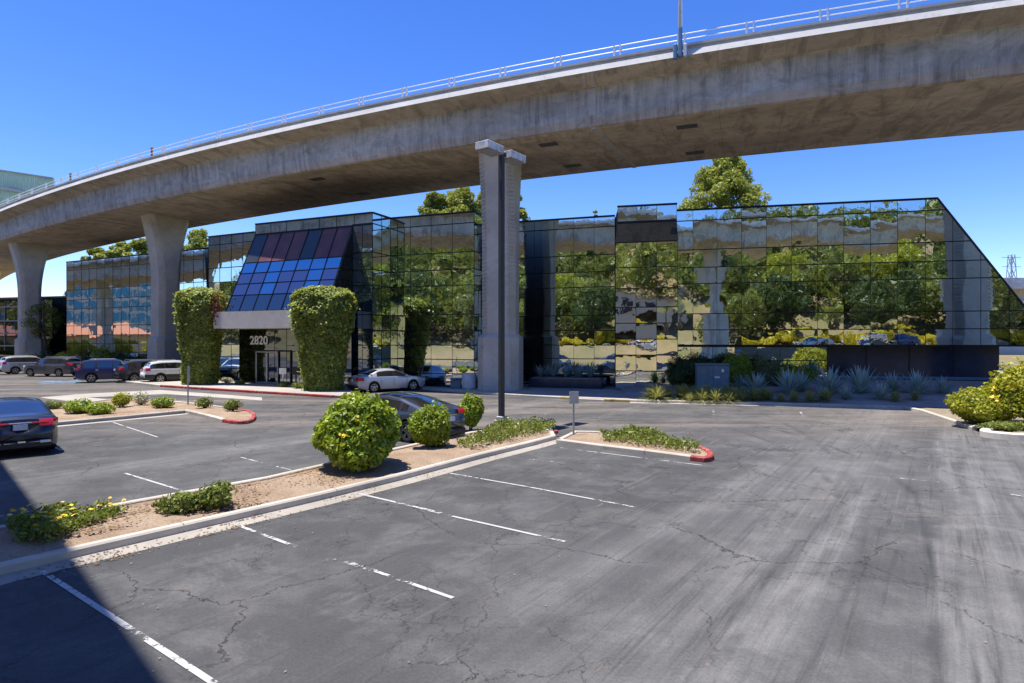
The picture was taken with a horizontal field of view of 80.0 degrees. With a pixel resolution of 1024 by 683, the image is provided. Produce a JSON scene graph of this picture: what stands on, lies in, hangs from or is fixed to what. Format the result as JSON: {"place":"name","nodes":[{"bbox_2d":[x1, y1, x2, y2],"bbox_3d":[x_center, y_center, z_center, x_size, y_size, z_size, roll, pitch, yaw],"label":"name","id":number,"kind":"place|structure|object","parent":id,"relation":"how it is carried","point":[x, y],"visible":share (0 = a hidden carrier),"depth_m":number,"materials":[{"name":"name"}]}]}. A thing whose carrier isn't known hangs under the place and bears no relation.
{"place":"outdoors","nodes":[
{"label":"outdoors","id":0,"kind":"place"},
{"bbox_2d":[41,390,261,401],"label":"concrete path","id":1,"kind":"structure","parent":0,"point":[78,397],"depth_m":35.52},
{"bbox_2d":[125,379,350,394],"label":"pavement","id":2,"kind":"structure","parent":0,"point":[256,386],"depth_m":40.05,"materials":[{"name":"concrete"}]},
{"bbox_2d":[172,286,227,384],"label":"topiary hedge","id":3,"kind":"object","parent":2,"relation":"on","point":[200,346],"visible":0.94,"depth_m":42.38,"materials":[{"name":"green plant"}]},
{"bbox_2d":[287,285,359,390],"bbox_3d":[-11.776,-0.156,37.983,4.501,6.801,3.467,0,0,0],"label":"topiary hedge","id":4,"kind":"object","parent":2,"relation":"on","point":[321,317],"visible":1,"depth_m":37.05,"materials":[{"name":"green plant"}]},
{"bbox_2d":[450,378,461,387],"bbox_3d":[-3.637,2.695,39.599,0.740,0.670,0.540,0,0,0],"label":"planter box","id":5,"kind":"object","parent":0,"point":[455,382],"visible":1,"depth_m":39.37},
{"bbox_2d":[0,368,1023,682],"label":"parking lot","id":6,"kind":"structure","parent":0,"point":[776,544],"depth_m":8.73,"materials":[{"name":"asphalt"}]},
{"bbox_2d":[0,355,40,373],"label":"parked car","id":7,"kind":"object","parent":6,"relation":"on","point":[12,364],"visible":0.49,"depth_m":58.58,"materials":[{"name":"silver paint"}]},
{"bbox_2d":[0,397,57,450],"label":"parked car","id":8,"kind":"object","parent":6,"relation":"on","point":[28,422],"visible":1,"depth_m":16.91,"materials":[{"name":"black paint"}]},
{"bbox_2d":[0,296,65,355],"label":"dark building","id":9,"kind":"structure","parent":6,"relation":"on","point":[56,342],"depth_m":77.67,"materials":[{"name":"glass"}]},
{"bbox_2d":[21,304,64,356],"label":"tree","id":10,"kind":"object","parent":6,"relation":"on","point":[58,321],"visible":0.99,"depth_m":73.83,"materials":[{"name":"green plant"}]},
{"bbox_2d":[23,356,80,376],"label":"parked car","id":11,"kind":"object","parent":6,"relation":"on","point":[59,366],"visible":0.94,"depth_m":54.34,"materials":[{"name":"grey paint"}]},
{"bbox_2d":[74,358,122,382],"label":"parked car","id":12,"kind":"object","parent":6,"relation":"on","point":[91,370],"visible":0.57,"depth_m":46.54,"materials":[{"name":"blue paint"}]},
{"bbox_2d":[58,413,186,426],"bbox_3d":[-16.076,3.147,23.868,0.485,0.001,6.721,0,0,37],"label":"gutter","id":13,"kind":"object","parent":6,"relation":"on","point":[120,420],"visible":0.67,"depth_m":24.30,"materials":[{"name":"concrete"}]},
{"bbox_2d":[39,570,216,682],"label":"parking line","id":14,"kind":"object","parent":6,"relation":"on","point":[199,673],"visible":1,"depth_m":6.68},
{"bbox_2d":[113,359,155,380],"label":"parked car","id":15,"kind":"object","parent":6,"relation":"on","point":[128,370],"visible":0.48,"depth_m":46.92,"materials":[{"name":"paint"}]},
{"bbox_2d":[118,380,159,386],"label":"kerb","id":16,"kind":"structure","parent":6,"relation":"on","point":[141,383],"depth_m":44.63,"materials":[{"name":"concrete"}]},
{"bbox_2d":[58,409,224,424],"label":"kerb","id":17,"kind":"structure","parent":6,"relation":"on","point":[187,411],"depth_m":24.81,"materials":[{"name":"concrete"}]},
{"bbox_2d":[50,400,251,420],"bbox_3d":[-17.011,3.030,25.810,13.712,0.079,8.179,0,0,38],"label":"planting bed","id":18,"kind":"object","parent":6,"relation":"on","point":[61,414],"visible":0.42,"depth_m":26.27,"materials":[{"name":"soil"}]},
{"bbox_2d":[44,400,63,408],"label":"shrub","id":19,"kind":"object","parent":18,"relation":"on","point":[55,404],"visible":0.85,"depth_m":27.16,"materials":[{"name":"green plant"}]},
{"bbox_2d":[61,398,99,412],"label":"shrub","id":20,"kind":"object","parent":18,"relation":"on","point":[75,406],"visible":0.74,"depth_m":25.40,"materials":[{"name":"green plant"}]},
{"bbox_2d":[83,401,116,414],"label":"shrub","id":21,"kind":"object","parent":18,"relation":"on","point":[97,408],"visible":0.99,"depth_m":25.08,"materials":[{"name":"green plant"}]},
{"bbox_2d":[111,391,132,406],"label":"shrub","id":22,"kind":"object","parent":18,"relation":"on","point":[120,399],"visible":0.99,"depth_m":27.94,"materials":[{"name":"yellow plant"}]},
{"bbox_2d":[132,391,149,404],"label":"shrub","id":23,"kind":"object","parent":18,"relation":"on","point":[140,398],"visible":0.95,"depth_m":28.77,"materials":[{"name":"white plant"}]},
{"bbox_2d":[150,396,174,407],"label":"shrub","id":24,"kind":"object","parent":18,"relation":"on","point":[160,402],"visible":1,"depth_m":27.57,"materials":[{"name":"green plant"}]},
{"bbox_2d":[194,396,213,407],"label":"shrub","id":25,"kind":"object","parent":18,"relation":"on","point":[204,402],"visible":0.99,"depth_m":27.52,"materials":[{"name":"green plant"}]},
{"bbox_2d":[222,399,243,410],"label":"shrub","id":26,"kind":"object","parent":18,"relation":"on","point":[232,405],"visible":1,"depth_m":26.43,"materials":[{"name":"green plant"}]},
{"bbox_2d":[139,360,181,381],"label":"parked car","id":27,"kind":"object","parent":6,"relation":"on","point":[160,370],"visible":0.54,"depth_m":45.96,"materials":[{"name":"white paint"}]},
{"bbox_2d":[222,408,255,424],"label":"painted kerb","id":28,"kind":"structure","parent":6,"relation":"on","point":[247,421],"depth_m":23.52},
{"bbox_2d":[160,385,353,397],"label":"painted kerb","id":29,"kind":"structure","parent":6,"relation":"on","point":[265,392],"depth_m":37.17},
{"bbox_2d":[0,429,549,561],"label":"planting bed","id":30,"kind":"object","parent":6,"relation":"on","point":[407,459],"visible":0.57,"depth_m":12.22,"materials":[{"name":"soil"}]},
{"bbox_2d":[2,501,80,544],"bbox_3d":[-7.405,2.841,9.614,1.033,0.423,1.917,0,0,-37],"label":"ground cover","id":31,"kind":"object","parent":30,"relation":"on","point":[46,520],"visible":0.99,"depth_m":9.46,"materials":[{"name":"green plant"}]},
{"bbox_2d":[63,497,135,534],"bbox_3d":[-7.096,2.906,10.194,1.000,0.310,1.472,0,0,0],"label":"ground cover","id":32,"kind":"object","parent":30,"relation":"on","point":[92,512],"visible":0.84,"depth_m":10.37,"materials":[{"name":"green plant"}]},
{"bbox_2d":[151,490,206,513],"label":"shrub","id":33,"kind":"object","parent":30,"relation":"on","point":[182,502],"visible":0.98,"depth_m":10.68,"materials":[{"name":"green plant"}]},
{"bbox_2d":[12,465,390,540],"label":"leaf litter","id":34,"kind":"object","parent":30,"relation":"on","point":[148,509],"visible":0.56,"depth_m":11.32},
{"bbox_2d":[194,479,237,510],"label":"shrub","id":35,"kind":"object","parent":30,"relation":"on","point":[219,495],"visible":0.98,"depth_m":10.95,"materials":[{"name":"green plant"}]},
{"bbox_2d":[310,388,401,471],"bbox_3d":[-3.768,2.129,14.684,2.229,2.002,2.552,0,0,0],"label":"shrub","id":36,"kind":"object","parent":30,"relation":"on","point":[357,431],"visible":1,"depth_m":13.95,"materials":[{"name":"green plant"}]},
{"bbox_2d":[404,400,451,446],"bbox_3d":[-2.397,2.393,17.429,1.338,1.468,1.156,0,0,0],"label":"shrub","id":37,"kind":"object","parent":30,"relation":"on","point":[429,426],"visible":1,"depth_m":17.14,"materials":[{"name":"green plant"}]},
{"bbox_2d":[453,416,555,446],"bbox_3d":[0.074,2.854,19.713,2.374,0.411,5.879,0,0,15],"label":"ground cover","id":38,"kind":"object","parent":30,"relation":"on","point":[487,432],"visible":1,"depth_m":19.51,"materials":[{"name":"green plant"}]},
{"bbox_2d":[0,426,555,574],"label":"kerb","id":39,"kind":"structure","parent":6,"relation":"on","point":[28,562],"depth_m":11.11,"materials":[{"name":"concrete"}]},
{"bbox_2d":[0,440,556,584],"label":"gutter","id":40,"kind":"object","parent":6,"relation":"on","point":[27,573],"visible":0.95,"depth_m":10.54,"materials":[{"name":"concrete"}]},
{"bbox_2d":[16,443,547,580],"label":"leaf litter","id":41,"kind":"object","parent":40,"relation":"on","point":[184,537],"visible":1,"depth_m":9.64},
{"bbox_2d":[348,368,424,392],"bbox_3d":[-7.963,2.424,39.047,4.770,1.453,2.165,0,0,-37],"label":"parked car","id":42,"kind":"object","parent":6,"relation":"on","point":[373,380],"visible":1,"depth_m":38.10,"materials":[{"name":"silver paint"}]},
{"bbox_2d":[373,570,453,598],"bbox_3d":[-1.300,3.141,7.915,1.449,0.001,0.065,0,0,37],"label":"parking line","id":43,"kind":"object","parent":6,"relation":"on","point":[423,587],"visible":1,"depth_m":7.79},
{"bbox_2d":[371,392,465,442],"bbox_3d":[-3.834,2.427,20.513,4.890,1.446,2.223,0,0,37],"label":"parked car","id":44,"kind":"object","parent":6,"relation":"on","point":[405,404],"visible":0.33,"depth_m":19.38,"materials":[{"name":"paint"}]},
{"bbox_2d":[458,389,484,429],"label":"shrub","id":45,"kind":"object","parent":6,"relation":"on","point":[473,408],"visible":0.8,"depth_m":21.18,"materials":[{"name":"green plant"}]},
{"bbox_2d":[417,387,559,398],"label":"kerb","id":46,"kind":"structure","parent":6,"relation":"on","point":[489,393],"depth_m":35.95,"materials":[{"name":"concrete"}]},
{"bbox_2d":[475,139,525,421],"bbox_3d":[-0.396,-2.099,23.012,0.600,10.297,2.420,0,0,35],"label":"lamp post","id":47,"kind":"object","parent":6,"relation":"on","point":[487,147],"visible":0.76,"depth_m":22.95,"materials":[{"name":"grey metal"}]},
{"bbox_2d":[451,516,564,541],"bbox_3d":[-0.124,3.141,10.282,2.368,0.001,0.065,0,0,36],"label":"parking line","id":48,"kind":"object","parent":6,"relation":"on","point":[503,527],"visible":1,"depth_m":10.30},
{"bbox_2d":[66,197,1023,389],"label":"office building","id":49,"kind":"structure","parent":6,"relation":"on","point":[631,296],"depth_m":39.67,"materials":[{"name":"glass"}]},
{"bbox_2d":[267,351,277,383],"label":"door","id":50,"kind":"structure","parent":49,"relation":"in","point":[267,351],"depth_m":43.38,"materials":[{"name":"metal"}]},
{"bbox_2d":[556,439,690,460],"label":"kerb","id":51,"kind":"structure","parent":6,"relation":"on","point":[673,455],"depth_m":17.32,"materials":[{"name":"concrete"}]},
{"bbox_2d":[556,431,701,446],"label":"kerb","id":52,"kind":"structure","parent":6,"relation":"on","point":[567,435],"depth_m":20.18,"materials":[{"name":"concrete"}]},
{"bbox_2d":[566,433,706,455],"bbox_3d":[3.701,3.036,18.358,5.101,0.068,2.062,0,0,41],"label":"planting bed","id":53,"kind":"object","parent":6,"relation":"on","point":[591,437],"visible":0.57,"depth_m":18.00,"materials":[{"name":"soil"}]},
{"bbox_2d":[569,391,578,434],"bbox_3d":[2.023,2.395,20.003,0.340,1.509,0.063,0,0,-20],"label":"sign post","id":54,"kind":"object","parent":53,"relation":"on","point":[573,398],"visible":0.96,"depth_m":20.00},
{"bbox_2d":[598,424,700,452],"bbox_3d":[3.874,2.888,18.401,2.203,0.380,4.180,0,0,-16],"label":"ground cover","id":55,"kind":"object","parent":53,"relation":"on","point":[653,436],"visible":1,"depth_m":18.18,"materials":[{"name":"green plant"}]},
{"bbox_2d":[690,446,713,461],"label":"painted kerb","id":56,"kind":"structure","parent":6,"relation":"on","point":[709,457],"depth_m":16.02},
{"bbox_2d":[630,399,902,408],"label":"kerb","id":57,"kind":"structure","parent":6,"relation":"on","point":[783,404],"depth_m":30.01,"materials":[{"name":"concrete"}]},
{"bbox_2d":[630,402,903,409],"bbox_3d":[12.145,3.146,29.931,12.517,0.001,0.527,0,0,15],"label":"gutter","id":58,"kind":"object","parent":6,"relation":"on","point":[770,405],"visible":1,"depth_m":29.99,"materials":[{"name":"concrete"}]},
{"bbox_2d":[620,379,993,407],"bbox_3d":[22.614,2.675,32.247,33.599,0.792,9.083,0,0,13],"label":"planting bed","id":59,"kind":"object","parent":6,"relation":"on","point":[932,398],"visible":0.38,"depth_m":32.11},
{"bbox_2d":[639,383,673,403],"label":"grass tuft","id":60,"kind":"object","parent":59,"relation":"on","point":[656,392],"visible":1,"depth_m":31.64,"materials":[{"name":"green plant"}]},
{"bbox_2d":[666,355,694,387],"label":"shrub","id":61,"kind":"object","parent":59,"relation":"on","point":[681,371],"visible":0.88,"depth_m":36.25,"materials":[{"name":"green plant"}]},
{"bbox_2d":[673,383,702,401],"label":"grass tuft","id":62,"kind":"object","parent":59,"relation":"on","point":[684,391],"visible":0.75,"depth_m":31.82,"materials":[{"name":"green plant"}]},
{"bbox_2d":[689,352,712,380],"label":"shrub","id":63,"kind":"object","parent":59,"relation":"on","point":[700,360],"visible":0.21,"depth_m":37.26,"materials":[{"name":"green plant"}]},
{"bbox_2d":[693,388,715,403],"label":"grass tuft","id":64,"kind":"object","parent":59,"relation":"on","point":[702,394],"visible":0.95,"depth_m":31.03,"materials":[{"name":"green plant"}]},
{"bbox_2d":[694,363,729,391],"bbox_3d":[11.344,2.107,34.600,2.000,1.715,1.100,0,0,11],"label":"utility cabinet","id":65,"kind":"object","parent":59,"relation":"on","point":[715,374],"visible":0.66,"depth_m":34.15,"materials":[{"name":"metal"}]},
{"bbox_2d":[700,388,732,402],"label":"grass tuft","id":66,"kind":"object","parent":59,"relation":"on","point":[715,396],"visible":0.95,"depth_m":30.76,"materials":[{"name":"green plant"}]},
{"bbox_2d":[722,350,754,386],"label":"shrub","id":67,"kind":"object","parent":59,"relation":"on","point":[739,367],"visible":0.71,"depth_m":35.70,"materials":[{"name":"green plant"}]},
{"bbox_2d":[731,374,752,388],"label":"agave","id":68,"kind":"object","parent":59,"relation":"on","point":[739,383],"visible":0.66,"depth_m":34.67,"materials":[{"name":"green plant"}]},
{"bbox_2d":[741,372,774,392],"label":"agave","id":69,"kind":"object","parent":59,"relation":"on","point":[758,381],"visible":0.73,"depth_m":33.25,"materials":[{"name":"green plant"}]},
{"bbox_2d":[748,387,778,401],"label":"grass tuft","id":70,"kind":"object","parent":59,"relation":"on","point":[765,392],"visible":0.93,"depth_m":31.26,"materials":[{"name":"green plant"}]},
{"bbox_2d":[747,356,785,385],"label":"shrub","id":71,"kind":"object","parent":59,"relation":"on","point":[767,368],"visible":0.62,"depth_m":35.57,"materials":[{"name":"green plant"}]},
{"bbox_2d":[774,363,801,383],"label":"shrub","id":72,"kind":"object","parent":59,"relation":"on","point":[785,369],"visible":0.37,"depth_m":35.31,"materials":[{"name":"green plant"}]},
{"bbox_2d":[769,367,809,392],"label":"agave","id":73,"kind":"object","parent":59,"relation":"on","point":[788,380],"visible":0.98,"depth_m":32.80,"materials":[{"name":"green plant"}]},
{"bbox_2d":[793,371,814,390],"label":"agave","id":74,"kind":"object","parent":59,"relation":"on","point":[804,384],"visible":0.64,"depth_m":33.45,"materials":[{"name":"green plant"}]},
{"bbox_2d":[795,365,817,382],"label":"shrub","id":75,"kind":"object","parent":59,"relation":"on","point":[811,373],"visible":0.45,"depth_m":35.68,"materials":[{"name":"green plant"}]},
{"bbox_2d":[796,389,820,402],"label":"grass tuft","id":76,"kind":"object","parent":59,"relation":"on","point":[809,398],"visible":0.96,"depth_m":30.50,"materials":[{"name":"green plant"}]},
{"bbox_2d":[809,386,842,403],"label":"grass tuft","id":77,"kind":"object","parent":59,"relation":"on","point":[826,394],"visible":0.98,"depth_m":30.39,"materials":[{"name":"green plant"}]},
{"bbox_2d":[810,365,853,391],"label":"agave","id":78,"kind":"object","parent":59,"relation":"on","point":[830,378],"visible":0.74,"depth_m":32.42,"materials":[{"name":"green plant"}]},
{"bbox_2d":[833,384,860,398],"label":"agave","id":79,"kind":"object","parent":59,"relation":"on","point":[845,394],"visible":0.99,"depth_m":31.10,"materials":[{"name":"green plant"}]},
{"bbox_2d":[839,365,888,392],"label":"agave","id":80,"kind":"object","parent":59,"relation":"on","point":[860,382],"visible":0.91,"depth_m":32.19,"materials":[{"name":"green plant"}]},
{"bbox_2d":[864,381,892,398],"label":"agave","id":81,"kind":"object","parent":59,"relation":"on","point":[880,392],"visible":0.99,"depth_m":30.82,"materials":[{"name":"green plant"}]},
{"bbox_2d":[879,370,908,390],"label":"agave","id":82,"kind":"object","parent":59,"relation":"on","point":[892,384],"visible":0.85,"depth_m":32.49,"materials":[{"name":"green plant"}]},
{"bbox_2d":[897,369,938,393],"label":"agave","id":83,"kind":"object","parent":59,"relation":"on","point":[918,385],"visible":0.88,"depth_m":31.72,"materials":[{"name":"green plant"}]},
{"bbox_2d":[929,375,957,392],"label":"agave","id":84,"kind":"object","parent":59,"relation":"on","point":[942,387],"visible":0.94,"depth_m":31.77,"materials":[{"name":"green plant"}]},
{"bbox_2d":[903,406,976,430],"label":"kerb","id":85,"kind":"structure","parent":6,"relation":"on","point":[955,422],"depth_m":24.31,"materials":[{"name":"concrete"}]},
{"bbox_2d":[913,407,1023,427],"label":"planting bed","id":86,"kind":"object","parent":6,"relation":"on","point":[943,411],"visible":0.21,"depth_m":25.71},
{"bbox_2d":[944,385,1018,423],"bbox_3d":[17.183,2.348,22.363,2.258,1.529,2.064,0,0,0],"label":"shrub","id":87,"kind":"object","parent":86,"relation":"on","point":[980,407],"visible":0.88,"depth_m":21.99,"materials":[{"name":"green plant"}]},
{"bbox_2d":[979,356,1023,418],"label":"shrub","id":88,"kind":"object","parent":86,"relation":"on","point":[1010,380],"visible":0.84,"depth_m":21.57,"materials":[{"name":"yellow plant"}]},
{"bbox_2d":[980,428,1023,440],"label":"kerb","id":89,"kind":"structure","parent":6,"relation":"on","point":[991,433],"depth_m":19.64,"materials":[{"name":"concrete"}]},
{"bbox_2d":[995,429,1023,432],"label":"planting bed","id":90,"kind":"object","parent":6,"relation":"on","point":[1015,431],"visible":0.28,"depth_m":20.48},
{"bbox_2d":[974,420,1023,430],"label":"shrub","id":91,"kind":"object","parent":90,"relation":"on","point":[1007,425],"visible":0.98,"depth_m":20.52,"materials":[{"name":"green plant"}]},
{"bbox_2d":[0,0,1023,296],"label":"sky","id":92,"kind":"structure","parent":0,"point":[85,84],"materials":[{"name":"blue"}]},
{"bbox_2d":[422,384,628,398],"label":"pavement","id":93,"kind":"structure","parent":0,"point":[609,392],"depth_m":36.97,"materials":[{"name":"concrete"}]},
{"bbox_2d":[462,373,475,388],"bbox_3d":[-2.764,2.530,39.214,0.920,1.000,0.920,0,0,0],"label":"litter bin","id":94,"kind":"object","parent":93,"relation":"on","point":[468,380],"visible":1,"depth_m":38.83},
{"bbox_2d":[529,376,605,388],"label":"planter wall","id":95,"kind":"structure","parent":93,"relation":"on","point":[568,382],"depth_m":39.73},
{"bbox_2d":[567,362,586,377],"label":"flax","id":96,"kind":"object","parent":95,"relation":"on","point":[578,370],"visible":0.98,"depth_m":40.31,"materials":[{"name":"green plant"}]},
{"bbox_2d":[999,354,1023,367],"bbox_3d":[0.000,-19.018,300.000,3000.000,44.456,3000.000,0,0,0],"label":"ground","id":97,"kind":"structure","parent":0,"point":[1005,359],"depth_m":108.79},
{"bbox_2d":[0,170,54,205],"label":"glass building","id":98,"kind":"structure","parent":97,"relation":"on","point":[12,183],"depth_m":120.22,"materials":[{"name":"glass"}]},
{"bbox_2d":[62,247,105,295],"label":"pine tree","id":99,"kind":"object","parent":97,"relation":"on","point":[95,253],"visible":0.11,"depth_m":91.15,"materials":[{"name":"green plant"}]},
{"bbox_2d":[90,344,117,359],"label":"shrub","id":100,"kind":"object","parent":97,"relation":"on","point":[104,354],"visible":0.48,"depth_m":60.57,"materials":[{"name":"green plant"}]},
{"bbox_2d":[98,241,129,257],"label":"pine tree","id":101,"kind":"object","parent":97,"relation":"on","point":[120,248],"visible":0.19,"depth_m":90.75,"materials":[{"name":"green plant"}]},
{"bbox_2d":[120,238,147,255],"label":"pine tree","id":102,"kind":"object","parent":97,"relation":"on","point":[139,246],"visible":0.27,"depth_m":91.07,"materials":[{"name":"green plant"}]},
{"bbox_2d":[183,228,207,249],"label":"pine tree","id":103,"kind":"object","parent":97,"relation":"on","point":[197,238],"visible":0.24,"depth_m":90.90,"materials":[{"name":"green plant"}]},
{"bbox_2d":[417,191,452,214],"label":"tree","id":104,"kind":"object","parent":97,"relation":"on","point":[433,201],"visible":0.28,"depth_m":63.22,"materials":[{"name":"green plant"}]},
{"bbox_2d":[436,187,481,213],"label":"tree","id":105,"kind":"object","parent":97,"relation":"on","point":[460,199],"visible":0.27,"depth_m":63.01,"materials":[{"name":"green plant"}]},
{"bbox_2d":[0,0,1023,389],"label":"elevated roadway","id":106,"kind":"structure","parent":97,"relation":"on","point":[934,70],"depth_m":36.47,"materials":[{"name":"grey concrete"}]},
{"bbox_2d":[673,0,686,59],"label":"street lamp","id":107,"kind":"object","parent":106,"relation":"attached to","point":[677,50],"visible":1,"depth_m":30.28,"materials":[{"name":"white metal"}]},
{"bbox_2d":[519,195,530,220],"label":"pine tree","id":108,"kind":"object","parent":97,"relation":"on","point":[523,211],"visible":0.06,"depth_m":63.23,"materials":[{"name":"green plant"}]},
{"bbox_2d":[678,156,772,208],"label":"tree","id":109,"kind":"object","parent":97,"relation":"on","point":[726,181],"visible":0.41,"depth_m":63.73,"materials":[{"name":"green plant"}]},
{"bbox_2d":[999,278,1023,353],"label":"pale building","id":110,"kind":"structure","parent":97,"relation":"on","point":[1016,285],"depth_m":150.61,"materials":[{"name":"concrete"}]},
{"bbox_2d":[1002,255,1020,277],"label":"lattice tower","id":111,"kind":"structure","parent":0,"point":[1011,258],"depth_m":259.80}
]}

